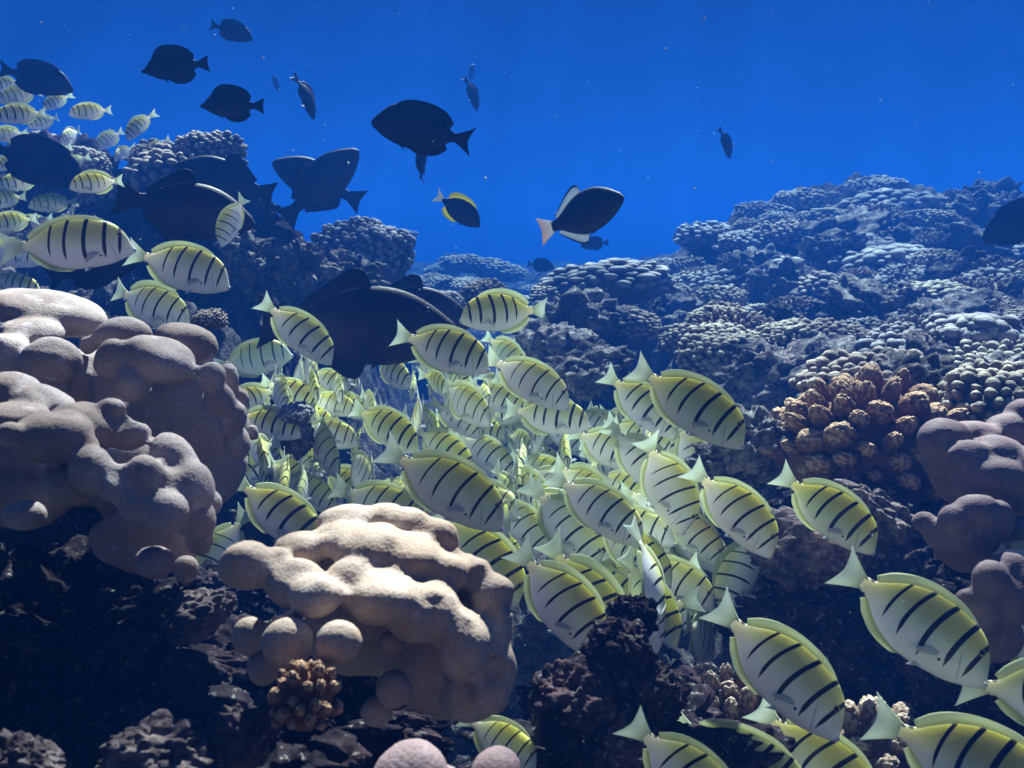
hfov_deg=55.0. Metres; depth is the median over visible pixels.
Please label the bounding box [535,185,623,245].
pinktail triggerfish
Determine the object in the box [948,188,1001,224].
reef rock
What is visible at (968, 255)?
reef rock
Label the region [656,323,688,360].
knobby coral
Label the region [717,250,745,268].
knobby coral
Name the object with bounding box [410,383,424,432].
convict tang
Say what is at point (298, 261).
reef rock
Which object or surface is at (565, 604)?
convict tang
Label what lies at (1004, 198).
knobby coral
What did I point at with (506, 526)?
convict tang
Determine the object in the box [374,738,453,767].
lobe coral
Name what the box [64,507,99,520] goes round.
reef rock
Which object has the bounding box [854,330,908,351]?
knobby coral
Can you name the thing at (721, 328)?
knobby coral
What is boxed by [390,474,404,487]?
convict tang
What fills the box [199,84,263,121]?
dark surgeonfish
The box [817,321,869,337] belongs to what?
knobby coral
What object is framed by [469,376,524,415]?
convict tang
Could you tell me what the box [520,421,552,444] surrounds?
convict tang
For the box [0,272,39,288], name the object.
convict tang
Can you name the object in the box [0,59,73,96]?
dark surgeonfish
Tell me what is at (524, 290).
knobby coral
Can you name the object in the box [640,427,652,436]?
convict tang
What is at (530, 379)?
convict tang
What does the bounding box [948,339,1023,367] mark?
knobby coral
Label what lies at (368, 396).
convict tang
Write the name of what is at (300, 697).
cauliflower coral
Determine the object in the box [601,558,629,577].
convict tang
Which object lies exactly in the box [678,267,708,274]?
knobby coral
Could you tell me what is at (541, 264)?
dark surgeonfish
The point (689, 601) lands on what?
convict tang
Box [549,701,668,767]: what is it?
reef rock
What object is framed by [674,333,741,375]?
knobby coral
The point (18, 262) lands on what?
convict tang
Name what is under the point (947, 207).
knobby coral
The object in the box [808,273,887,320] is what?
reef rock
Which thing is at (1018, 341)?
knobby coral
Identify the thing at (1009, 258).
reef rock
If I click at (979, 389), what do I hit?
knobby coral
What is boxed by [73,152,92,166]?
convict tang
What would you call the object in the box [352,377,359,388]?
convict tang
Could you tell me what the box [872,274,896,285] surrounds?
knobby coral
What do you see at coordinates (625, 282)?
knobby coral
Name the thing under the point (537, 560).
convict tang
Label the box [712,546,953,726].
reef rock
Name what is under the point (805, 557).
reef rock
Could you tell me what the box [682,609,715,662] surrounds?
convict tang
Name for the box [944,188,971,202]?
knobby coral
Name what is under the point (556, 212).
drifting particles
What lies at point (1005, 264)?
knobby coral
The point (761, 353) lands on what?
reef rock
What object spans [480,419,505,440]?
convict tang
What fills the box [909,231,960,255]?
knobby coral
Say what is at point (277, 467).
convict tang
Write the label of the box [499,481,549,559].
convict tang
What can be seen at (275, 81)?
dark surgeonfish
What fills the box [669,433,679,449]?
convict tang
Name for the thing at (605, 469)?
convict tang
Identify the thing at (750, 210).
knobby coral
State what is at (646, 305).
knobby coral
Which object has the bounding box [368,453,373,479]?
convict tang
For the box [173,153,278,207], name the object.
black triggerfish
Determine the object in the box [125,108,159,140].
convict tang
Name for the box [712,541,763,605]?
convict tang
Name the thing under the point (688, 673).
reef rock
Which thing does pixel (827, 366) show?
knobby coral
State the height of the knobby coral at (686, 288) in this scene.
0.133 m
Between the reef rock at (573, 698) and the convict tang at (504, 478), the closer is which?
the reef rock at (573, 698)
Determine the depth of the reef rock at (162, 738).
0.65 m
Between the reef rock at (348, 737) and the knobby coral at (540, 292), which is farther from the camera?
the knobby coral at (540, 292)
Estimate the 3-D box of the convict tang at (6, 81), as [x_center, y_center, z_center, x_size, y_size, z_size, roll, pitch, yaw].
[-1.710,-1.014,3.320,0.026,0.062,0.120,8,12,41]
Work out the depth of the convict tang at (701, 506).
1.85 m
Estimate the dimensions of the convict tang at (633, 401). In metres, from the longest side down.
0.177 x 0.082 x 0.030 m
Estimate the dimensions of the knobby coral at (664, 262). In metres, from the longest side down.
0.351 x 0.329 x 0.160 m
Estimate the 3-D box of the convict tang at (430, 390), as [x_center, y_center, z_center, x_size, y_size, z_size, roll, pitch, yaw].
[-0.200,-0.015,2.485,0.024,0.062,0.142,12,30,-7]
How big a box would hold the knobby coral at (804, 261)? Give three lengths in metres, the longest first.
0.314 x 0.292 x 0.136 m
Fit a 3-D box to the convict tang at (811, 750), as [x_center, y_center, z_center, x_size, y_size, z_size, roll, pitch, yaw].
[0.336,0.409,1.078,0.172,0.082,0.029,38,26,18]
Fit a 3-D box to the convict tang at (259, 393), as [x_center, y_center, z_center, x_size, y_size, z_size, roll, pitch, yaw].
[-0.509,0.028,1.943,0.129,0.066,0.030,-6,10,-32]
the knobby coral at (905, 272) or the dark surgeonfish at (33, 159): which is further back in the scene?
the knobby coral at (905, 272)
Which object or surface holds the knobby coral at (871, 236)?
on the reef rock at (860, 219)
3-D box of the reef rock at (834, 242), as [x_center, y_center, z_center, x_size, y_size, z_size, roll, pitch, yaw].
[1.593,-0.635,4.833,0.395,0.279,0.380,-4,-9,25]
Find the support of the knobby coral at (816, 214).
on the reef rock at (860, 219)
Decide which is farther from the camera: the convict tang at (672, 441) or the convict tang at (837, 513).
the convict tang at (672, 441)
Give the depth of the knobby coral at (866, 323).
3.12 m
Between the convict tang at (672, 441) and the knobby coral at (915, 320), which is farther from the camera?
the knobby coral at (915, 320)
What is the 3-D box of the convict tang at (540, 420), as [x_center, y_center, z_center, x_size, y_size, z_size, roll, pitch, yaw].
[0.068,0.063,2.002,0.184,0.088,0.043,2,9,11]
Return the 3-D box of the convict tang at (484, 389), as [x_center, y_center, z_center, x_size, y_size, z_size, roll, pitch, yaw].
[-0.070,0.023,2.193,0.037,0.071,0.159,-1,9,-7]
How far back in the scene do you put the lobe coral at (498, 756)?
0.65 m
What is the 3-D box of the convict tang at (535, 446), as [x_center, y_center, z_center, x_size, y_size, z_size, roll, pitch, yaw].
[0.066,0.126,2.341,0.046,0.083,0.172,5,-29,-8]
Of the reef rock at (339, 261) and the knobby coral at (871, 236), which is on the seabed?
the reef rock at (339, 261)
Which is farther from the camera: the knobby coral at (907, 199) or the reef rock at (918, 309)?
the knobby coral at (907, 199)
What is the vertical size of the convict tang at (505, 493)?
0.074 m
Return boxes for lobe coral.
[0,288,258,503]
[0,371,221,582]
[218,503,516,726]
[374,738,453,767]
[472,745,520,767]
[911,494,1023,572]
[917,399,1023,516]
[955,552,1023,662]
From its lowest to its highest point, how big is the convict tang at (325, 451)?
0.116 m
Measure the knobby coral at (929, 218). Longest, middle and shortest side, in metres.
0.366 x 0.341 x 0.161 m
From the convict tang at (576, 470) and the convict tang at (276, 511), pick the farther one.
the convict tang at (576, 470)
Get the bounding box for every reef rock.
[0,129,125,215]
[0,511,172,583]
[0,534,247,767]
[0,728,65,767]
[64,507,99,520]
[95,709,213,767]
[103,609,457,767]
[113,163,303,256]
[158,587,237,646]
[166,559,279,620]
[208,702,277,767]
[213,231,288,303]
[215,491,321,546]
[270,236,326,309]
[280,423,314,460]
[313,248,390,291]
[457,670,797,767]
[508,318,598,362]
[512,286,634,346]
[527,651,621,758]
[544,339,636,401]
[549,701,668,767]
[579,616,658,703]
[604,593,658,637]
[613,310,688,386]
[629,660,692,730]
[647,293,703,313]
[669,659,719,683]
[682,443,775,492]
[710,403,791,484]
[712,362,775,397]
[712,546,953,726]
[719,338,804,410]
[721,336,768,364]
[727,243,791,273]
[729,251,786,287]
[735,333,884,414]
[740,256,816,303]
[746,506,884,592]
[754,299,805,321]
[766,486,794,508]
[781,205,895,256]
[795,228,867,261]
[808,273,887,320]
[834,477,924,553]
[874,347,954,392]
[878,280,925,320]
[883,288,1023,321]
[886,303,940,321]
[888,222,924,243]
[896,576,1023,736]
[900,330,959,355]
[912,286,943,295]
[913,261,955,281]
[915,222,1020,257]
[928,245,1003,280]
[938,415,994,580]
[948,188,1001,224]
[963,176,1023,198]
[974,349,1023,363]
[1002,256,1018,264]
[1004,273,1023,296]
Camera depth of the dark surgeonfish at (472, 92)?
3.81 m
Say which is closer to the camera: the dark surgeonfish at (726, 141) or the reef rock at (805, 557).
the reef rock at (805, 557)
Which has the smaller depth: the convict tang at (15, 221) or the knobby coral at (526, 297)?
the convict tang at (15, 221)
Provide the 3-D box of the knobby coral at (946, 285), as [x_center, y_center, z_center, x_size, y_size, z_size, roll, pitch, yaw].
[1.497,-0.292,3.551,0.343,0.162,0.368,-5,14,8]
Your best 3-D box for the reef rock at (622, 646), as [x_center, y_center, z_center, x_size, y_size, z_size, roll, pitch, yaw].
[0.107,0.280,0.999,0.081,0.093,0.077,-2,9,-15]
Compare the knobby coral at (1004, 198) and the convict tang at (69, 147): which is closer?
the convict tang at (69, 147)
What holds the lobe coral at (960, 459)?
on the seabed
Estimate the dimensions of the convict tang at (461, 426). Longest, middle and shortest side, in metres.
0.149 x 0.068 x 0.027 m
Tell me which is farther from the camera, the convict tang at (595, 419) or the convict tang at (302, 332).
the convict tang at (595, 419)
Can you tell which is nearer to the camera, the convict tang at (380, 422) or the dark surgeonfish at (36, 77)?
the convict tang at (380, 422)
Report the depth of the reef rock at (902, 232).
5.12 m
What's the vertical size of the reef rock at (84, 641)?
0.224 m
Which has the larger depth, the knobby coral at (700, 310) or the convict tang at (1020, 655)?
the knobby coral at (700, 310)
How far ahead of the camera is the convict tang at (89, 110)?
2.77 m
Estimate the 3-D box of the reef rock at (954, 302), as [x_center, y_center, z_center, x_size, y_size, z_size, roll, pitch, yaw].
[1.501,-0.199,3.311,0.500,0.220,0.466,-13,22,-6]
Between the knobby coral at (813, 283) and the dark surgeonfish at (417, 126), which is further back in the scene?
the knobby coral at (813, 283)
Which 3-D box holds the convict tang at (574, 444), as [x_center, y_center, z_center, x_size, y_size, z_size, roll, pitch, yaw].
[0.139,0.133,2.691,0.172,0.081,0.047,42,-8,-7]
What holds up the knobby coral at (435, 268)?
on the seabed
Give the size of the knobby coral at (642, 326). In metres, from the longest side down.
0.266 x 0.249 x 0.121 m
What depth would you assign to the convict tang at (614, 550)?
1.53 m
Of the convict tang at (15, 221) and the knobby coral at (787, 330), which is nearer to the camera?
the convict tang at (15, 221)
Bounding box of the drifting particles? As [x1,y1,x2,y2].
[22,2,1016,741]
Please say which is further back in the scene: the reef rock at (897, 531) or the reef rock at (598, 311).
the reef rock at (598, 311)
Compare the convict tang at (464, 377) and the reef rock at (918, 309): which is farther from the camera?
the reef rock at (918, 309)
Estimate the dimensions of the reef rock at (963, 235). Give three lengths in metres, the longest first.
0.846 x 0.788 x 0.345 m
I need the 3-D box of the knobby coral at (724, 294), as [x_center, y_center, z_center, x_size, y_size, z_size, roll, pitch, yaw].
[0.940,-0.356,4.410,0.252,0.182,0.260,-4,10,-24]
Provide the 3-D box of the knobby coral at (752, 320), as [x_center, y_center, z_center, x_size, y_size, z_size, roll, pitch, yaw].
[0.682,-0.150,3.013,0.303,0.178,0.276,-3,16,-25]
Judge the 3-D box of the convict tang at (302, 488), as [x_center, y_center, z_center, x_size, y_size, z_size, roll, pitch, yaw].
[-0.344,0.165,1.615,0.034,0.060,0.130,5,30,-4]
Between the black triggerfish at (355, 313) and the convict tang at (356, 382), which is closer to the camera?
the black triggerfish at (355, 313)
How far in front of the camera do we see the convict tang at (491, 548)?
1.38 m
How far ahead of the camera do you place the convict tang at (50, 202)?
2.44 m
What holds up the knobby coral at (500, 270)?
on the seabed
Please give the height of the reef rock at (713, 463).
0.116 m
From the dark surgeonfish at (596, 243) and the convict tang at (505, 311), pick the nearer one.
the convict tang at (505, 311)
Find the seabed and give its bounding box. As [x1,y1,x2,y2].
[0,172,1023,767]
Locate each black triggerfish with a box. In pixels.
[111,169,254,240]
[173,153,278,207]
[256,268,455,378]
[272,156,366,213]
[273,148,359,230]
[387,274,469,329]
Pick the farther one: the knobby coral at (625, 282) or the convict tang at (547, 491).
the knobby coral at (625, 282)
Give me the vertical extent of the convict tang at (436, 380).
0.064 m
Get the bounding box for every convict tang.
[0,75,15,91]
[0,85,42,103]
[0,103,47,124]
[0,125,26,142]
[0,155,7,170]
[0,173,33,191]
[0,190,27,208]
[0,211,38,232]
[0,215,135,271]
[0,237,38,268]
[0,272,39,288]
[26,213,51,219]
[27,113,58,129]
[28,193,78,212]
[43,93,74,110]
[60,125,81,145]
[65,142,74,150]
[69,102,112,119]
[69,169,124,194]
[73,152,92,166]
[96,127,124,149]
[111,277,189,328]
[114,143,134,161]
[122,237,230,293]
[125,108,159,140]
[147,135,172,149]
[195,502,249,563]
[213,338,293,377]
[215,193,249,247]
[237,476,317,540]
[240,382,273,413]
[245,449,292,486]
[248,405,301,440]
[249,438,281,471]
[252,290,333,365]
[252,429,281,472]
[252,466,271,483]
[258,438,281,471]
[261,373,317,404]
[269,451,282,483]
[269,472,336,511]
[270,367,288,407]
[270,370,278,399]
[276,367,281,373]
[278,446,289,487]
[279,445,300,473]
[288,387,293,403]
[290,448,313,469]
[293,355,304,381]
[297,456,311,499]
[299,354,319,384]
[308,360,319,400]
[308,403,331,422]
[309,402,319,422]
[309,403,340,477]
[311,417,357,448]
[311,462,322,476]
[314,464,353,501]
[318,391,354,416]
[319,368,353,392]
[326,473,423,511]
[329,385,365,419]
[333,373,344,402]
[342,377,354,390]
[347,397,418,453]
[347,424,363,461]
[350,442,372,488]
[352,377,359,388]
[360,385,375,410]
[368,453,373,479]
[370,431,503,531]
[371,363,410,389]
[389,319,489,375]
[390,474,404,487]
[398,476,437,515]
[402,405,409,419]
[408,360,430,373]
[408,366,416,399]
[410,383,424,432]
[416,366,448,397]
[417,427,472,462]
[421,402,432,428]
[422,408,441,427]
[426,394,479,438]
[427,383,433,395]
[432,514,524,607]
[439,371,460,382]
[442,376,490,426]
[444,380,458,422]
[455,432,513,478]
[455,715,536,767]
[459,288,548,333]
[461,375,471,381]
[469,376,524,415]
[477,373,495,381]
[479,379,490,407]
[480,331,522,361]
[480,410,496,430]
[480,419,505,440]
[487,345,569,410]
[490,459,513,489]
[490,478,519,522]
[492,367,525,400]
[494,412,522,426]
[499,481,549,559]
[500,423,528,444]
[500,534,606,650]
[502,499,510,537]
[503,397,590,435]
[503,426,530,449]
[506,439,554,456]
[508,536,519,549]
[509,444,525,501]
[510,449,555,469]
[511,439,556,456]
[511,454,549,505]
[515,472,566,509]
[518,439,528,464]
[519,474,603,562]
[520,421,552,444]
[520,546,540,564]
[524,457,563,489]
[529,433,545,454]
[532,434,546,453]
[534,528,624,608]
[541,462,642,546]
[547,556,627,595]
[548,434,579,456]
[548,453,606,482]
[553,435,563,460]
[561,435,575,468]
[565,426,625,469]
[579,440,596,468]
[583,408,621,432]
[588,400,597,408]
[595,363,678,438]
[597,414,666,483]
[597,462,640,503]
[597,464,614,474]
[599,404,624,418]
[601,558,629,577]
[602,529,671,588]
[602,547,609,560]
[603,411,670,452]
[612,705,727,767]
[616,546,681,649]
[618,554,715,611]
[620,481,702,514]
[622,515,665,653]
[623,351,744,449]
[627,586,706,612]
[631,429,699,534]
[633,504,675,547]
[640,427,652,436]
[643,500,723,564]
[665,551,707,576]
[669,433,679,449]
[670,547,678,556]
[674,428,707,458]
[674,537,726,571]
[677,455,778,559]
[677,712,800,767]
[679,608,696,630]
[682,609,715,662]
[699,587,844,742]
[700,492,705,516]
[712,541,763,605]
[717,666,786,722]
[741,698,871,767]
[767,460,877,555]
[825,546,989,689]
[860,692,1023,767]
[955,658,1023,725]
[992,540,1023,556]
[1010,625,1023,661]
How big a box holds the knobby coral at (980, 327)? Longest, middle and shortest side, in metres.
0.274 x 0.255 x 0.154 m
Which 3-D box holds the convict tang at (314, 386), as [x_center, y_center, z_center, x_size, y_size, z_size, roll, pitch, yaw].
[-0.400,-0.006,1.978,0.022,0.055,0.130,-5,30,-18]
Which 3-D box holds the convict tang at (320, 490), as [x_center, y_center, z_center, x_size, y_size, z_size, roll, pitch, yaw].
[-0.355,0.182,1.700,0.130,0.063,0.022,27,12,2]
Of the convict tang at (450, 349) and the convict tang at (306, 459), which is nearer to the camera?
the convict tang at (450, 349)
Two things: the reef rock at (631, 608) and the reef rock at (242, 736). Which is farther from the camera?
the reef rock at (631, 608)
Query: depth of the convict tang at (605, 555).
1.71 m
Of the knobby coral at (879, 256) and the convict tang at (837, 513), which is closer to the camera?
the convict tang at (837, 513)
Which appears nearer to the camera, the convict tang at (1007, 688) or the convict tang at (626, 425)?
the convict tang at (1007, 688)
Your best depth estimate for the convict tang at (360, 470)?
1.65 m
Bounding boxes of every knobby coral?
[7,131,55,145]
[69,146,112,173]
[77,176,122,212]
[115,142,221,191]
[124,138,171,166]
[171,130,248,163]
[191,308,228,329]
[276,401,315,424]
[310,216,416,283]
[396,228,418,237]
[420,273,453,289]
[422,263,461,277]
[437,254,487,273]
[439,290,465,307]
[443,276,482,291]
[457,278,506,305]
[472,257,530,282]
[511,283,537,295]
[523,295,532,304]
[527,283,569,302]
[540,258,680,305]
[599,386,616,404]
[617,305,662,343]
[637,297,658,311]
[642,259,669,265]
[646,257,672,261]
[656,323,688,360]
[665,255,706,275]
[672,220,732,253]
[672,269,705,285]
[673,283,692,293]
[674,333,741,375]
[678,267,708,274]
[678,319,756,348]
[683,305,749,324]
[685,304,772,331]
[689,268,736,288]
[691,284,750,306]
[699,300,743,308]
[700,370,719,380]
[712,226,775,254]
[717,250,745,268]
[730,217,760,230]
[731,200,795,218]
[742,303,764,313]
[748,317,821,345]
[749,218,810,247]
[758,210,801,223]
[767,256,809,264]
[769,187,842,211]
[779,295,822,320]
[788,346,924,392]
[793,270,837,301]
[797,207,846,220]
[806,259,833,272]
[808,318,871,337]
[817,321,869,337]
[822,297,887,317]
[824,189,843,198]
[824,242,927,273]
[835,188,950,212]
[835,267,877,280]
[840,201,913,229]
[843,175,909,193]
[846,316,880,329]
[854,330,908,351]
[858,232,882,240]
[863,237,895,246]
[866,321,921,338]
[871,314,932,329]
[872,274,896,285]
[878,263,926,284]
[887,279,976,298]
[906,209,962,227]
[908,248,957,268]
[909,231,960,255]
[921,312,1023,343]
[923,324,968,352]
[937,358,1023,420]
[941,203,951,210]
[943,262,1023,280]
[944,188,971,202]
[948,273,1017,297]
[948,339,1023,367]
[964,296,1020,311]
[966,257,1023,273]
[970,339,1023,352]
[988,190,1023,205]
[1001,308,1023,326]
[1008,242,1023,262]
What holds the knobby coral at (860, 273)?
on the seabed
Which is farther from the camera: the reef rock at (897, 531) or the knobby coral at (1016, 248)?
the knobby coral at (1016, 248)
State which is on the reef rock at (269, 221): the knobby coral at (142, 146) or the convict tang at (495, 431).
the knobby coral at (142, 146)
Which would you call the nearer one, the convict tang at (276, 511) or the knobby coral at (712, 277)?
the convict tang at (276, 511)
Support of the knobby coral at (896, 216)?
on the reef rock at (860, 219)
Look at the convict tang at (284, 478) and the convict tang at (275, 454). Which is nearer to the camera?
the convict tang at (284, 478)
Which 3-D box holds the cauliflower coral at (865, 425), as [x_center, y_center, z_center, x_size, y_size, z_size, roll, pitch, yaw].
[0.625,0.103,1.724,0.381,0.278,0.379,15,15,30]
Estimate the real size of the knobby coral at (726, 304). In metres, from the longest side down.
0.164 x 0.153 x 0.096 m
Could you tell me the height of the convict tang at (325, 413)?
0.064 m
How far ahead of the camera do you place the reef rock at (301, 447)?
1.78 m
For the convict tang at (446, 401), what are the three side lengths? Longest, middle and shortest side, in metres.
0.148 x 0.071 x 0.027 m
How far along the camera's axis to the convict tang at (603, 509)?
1.44 m
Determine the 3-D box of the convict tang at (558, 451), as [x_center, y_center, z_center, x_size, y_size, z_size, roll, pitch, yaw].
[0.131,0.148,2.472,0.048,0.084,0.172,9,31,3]
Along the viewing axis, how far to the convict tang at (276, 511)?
1.37 m
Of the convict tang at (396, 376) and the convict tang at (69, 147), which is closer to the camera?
the convict tang at (396, 376)
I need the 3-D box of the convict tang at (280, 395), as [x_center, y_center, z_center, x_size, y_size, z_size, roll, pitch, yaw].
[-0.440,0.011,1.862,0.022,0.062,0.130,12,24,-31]
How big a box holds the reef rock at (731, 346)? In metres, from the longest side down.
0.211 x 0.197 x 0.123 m
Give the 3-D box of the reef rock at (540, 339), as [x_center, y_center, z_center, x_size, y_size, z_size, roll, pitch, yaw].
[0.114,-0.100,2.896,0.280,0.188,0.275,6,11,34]
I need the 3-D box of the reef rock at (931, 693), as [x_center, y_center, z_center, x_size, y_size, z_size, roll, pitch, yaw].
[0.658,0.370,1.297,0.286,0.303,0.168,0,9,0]
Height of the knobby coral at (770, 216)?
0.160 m
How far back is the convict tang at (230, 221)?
1.98 m
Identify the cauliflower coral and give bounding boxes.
[267,658,342,731]
[757,363,968,514]
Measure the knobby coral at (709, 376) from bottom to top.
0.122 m
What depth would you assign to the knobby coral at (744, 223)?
5.49 m
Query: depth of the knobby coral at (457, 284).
6.12 m
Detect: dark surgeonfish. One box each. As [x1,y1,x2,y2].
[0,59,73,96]
[0,134,82,188]
[41,256,141,289]
[141,45,209,83]
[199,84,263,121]
[209,19,252,42]
[272,76,280,92]
[290,72,315,119]
[371,100,475,156]
[415,154,428,183]
[460,75,478,110]
[468,64,474,82]
[527,258,553,271]
[581,236,608,249]
[717,125,732,158]
[982,197,1023,244]
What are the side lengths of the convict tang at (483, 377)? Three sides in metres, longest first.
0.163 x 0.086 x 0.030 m
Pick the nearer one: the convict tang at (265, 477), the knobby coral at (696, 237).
the convict tang at (265, 477)
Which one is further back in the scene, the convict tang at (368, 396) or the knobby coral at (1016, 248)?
the knobby coral at (1016, 248)
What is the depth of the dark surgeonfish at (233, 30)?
2.86 m
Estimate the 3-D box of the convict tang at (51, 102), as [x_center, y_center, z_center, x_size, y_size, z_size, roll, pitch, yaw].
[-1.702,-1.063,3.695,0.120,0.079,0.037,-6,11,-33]
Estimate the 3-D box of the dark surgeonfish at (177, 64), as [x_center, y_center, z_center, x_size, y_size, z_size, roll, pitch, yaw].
[-0.653,-0.619,1.907,0.128,0.074,0.027,-11,18,-18]
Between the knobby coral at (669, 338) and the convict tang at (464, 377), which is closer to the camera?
the convict tang at (464, 377)
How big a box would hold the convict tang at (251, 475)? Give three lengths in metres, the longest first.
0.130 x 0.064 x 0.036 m
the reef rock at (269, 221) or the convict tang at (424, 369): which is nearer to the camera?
the convict tang at (424, 369)
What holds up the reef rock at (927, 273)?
on the seabed
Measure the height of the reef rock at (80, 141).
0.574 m
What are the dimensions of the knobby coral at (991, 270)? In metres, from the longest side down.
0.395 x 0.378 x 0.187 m
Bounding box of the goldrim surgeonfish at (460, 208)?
[432,189,479,227]
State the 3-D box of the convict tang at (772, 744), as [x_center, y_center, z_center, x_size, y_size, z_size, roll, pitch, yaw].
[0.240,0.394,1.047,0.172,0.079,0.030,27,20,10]
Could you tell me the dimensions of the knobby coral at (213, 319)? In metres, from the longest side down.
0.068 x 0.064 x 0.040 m
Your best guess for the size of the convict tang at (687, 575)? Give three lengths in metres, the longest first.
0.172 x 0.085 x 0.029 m
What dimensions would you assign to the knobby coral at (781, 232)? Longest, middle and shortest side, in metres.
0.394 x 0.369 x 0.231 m
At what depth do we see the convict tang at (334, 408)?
2.05 m
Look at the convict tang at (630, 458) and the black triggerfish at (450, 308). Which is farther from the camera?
the black triggerfish at (450, 308)
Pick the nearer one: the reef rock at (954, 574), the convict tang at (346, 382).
the reef rock at (954, 574)
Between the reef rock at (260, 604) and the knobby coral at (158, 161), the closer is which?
the reef rock at (260, 604)
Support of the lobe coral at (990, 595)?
on the seabed
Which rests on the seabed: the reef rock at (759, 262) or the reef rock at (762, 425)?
the reef rock at (759, 262)
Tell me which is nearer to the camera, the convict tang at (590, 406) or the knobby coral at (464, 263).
the convict tang at (590, 406)
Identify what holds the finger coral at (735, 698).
on the seabed
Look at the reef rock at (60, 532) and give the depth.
1.25 m
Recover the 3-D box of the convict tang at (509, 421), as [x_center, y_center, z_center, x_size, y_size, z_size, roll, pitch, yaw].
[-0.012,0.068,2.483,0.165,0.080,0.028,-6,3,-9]
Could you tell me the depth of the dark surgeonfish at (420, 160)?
2.57 m
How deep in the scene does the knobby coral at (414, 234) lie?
6.96 m
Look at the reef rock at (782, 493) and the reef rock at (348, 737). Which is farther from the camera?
the reef rock at (782, 493)
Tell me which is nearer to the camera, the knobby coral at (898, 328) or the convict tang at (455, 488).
the convict tang at (455, 488)
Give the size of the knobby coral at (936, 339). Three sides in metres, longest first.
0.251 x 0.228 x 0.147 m
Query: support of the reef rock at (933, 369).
on the seabed
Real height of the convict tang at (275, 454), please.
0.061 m
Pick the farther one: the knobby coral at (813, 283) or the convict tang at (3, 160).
the knobby coral at (813, 283)
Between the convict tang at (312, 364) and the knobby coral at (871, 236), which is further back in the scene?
the knobby coral at (871, 236)
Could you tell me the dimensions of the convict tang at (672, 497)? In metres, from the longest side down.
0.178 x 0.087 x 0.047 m
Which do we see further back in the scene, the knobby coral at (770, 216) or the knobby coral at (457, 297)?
the knobby coral at (770, 216)
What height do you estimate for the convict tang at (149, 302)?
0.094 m
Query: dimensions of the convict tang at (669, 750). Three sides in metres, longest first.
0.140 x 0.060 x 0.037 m
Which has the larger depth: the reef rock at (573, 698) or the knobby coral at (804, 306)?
the knobby coral at (804, 306)
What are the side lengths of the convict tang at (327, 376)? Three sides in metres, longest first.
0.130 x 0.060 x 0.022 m
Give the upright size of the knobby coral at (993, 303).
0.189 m
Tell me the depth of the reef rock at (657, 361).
3.59 m
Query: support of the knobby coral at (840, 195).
on the seabed
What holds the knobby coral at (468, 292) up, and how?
on the seabed
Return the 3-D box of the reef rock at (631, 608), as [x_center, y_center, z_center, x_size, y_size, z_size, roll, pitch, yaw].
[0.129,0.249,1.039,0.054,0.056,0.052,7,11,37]
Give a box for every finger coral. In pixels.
[701,662,785,724]
[840,694,914,767]
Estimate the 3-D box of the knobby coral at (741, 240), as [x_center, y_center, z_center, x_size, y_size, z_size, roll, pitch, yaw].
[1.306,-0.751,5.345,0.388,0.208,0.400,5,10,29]
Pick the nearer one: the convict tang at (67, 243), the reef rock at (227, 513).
the convict tang at (67, 243)
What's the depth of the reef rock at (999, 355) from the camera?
2.06 m
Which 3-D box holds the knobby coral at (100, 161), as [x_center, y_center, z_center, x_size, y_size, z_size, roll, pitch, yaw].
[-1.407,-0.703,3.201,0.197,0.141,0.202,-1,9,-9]
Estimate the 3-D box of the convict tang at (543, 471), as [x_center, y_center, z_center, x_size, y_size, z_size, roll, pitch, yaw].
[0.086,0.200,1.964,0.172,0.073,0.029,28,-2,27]
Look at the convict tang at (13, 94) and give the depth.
2.77 m
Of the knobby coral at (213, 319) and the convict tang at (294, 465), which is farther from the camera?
the convict tang at (294, 465)
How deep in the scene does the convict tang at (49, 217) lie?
2.92 m
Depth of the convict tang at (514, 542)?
1.78 m
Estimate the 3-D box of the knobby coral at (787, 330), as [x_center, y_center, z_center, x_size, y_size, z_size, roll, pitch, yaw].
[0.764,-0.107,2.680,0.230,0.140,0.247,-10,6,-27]
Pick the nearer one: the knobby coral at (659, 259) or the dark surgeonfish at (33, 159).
the dark surgeonfish at (33, 159)
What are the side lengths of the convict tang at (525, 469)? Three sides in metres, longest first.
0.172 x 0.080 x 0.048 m

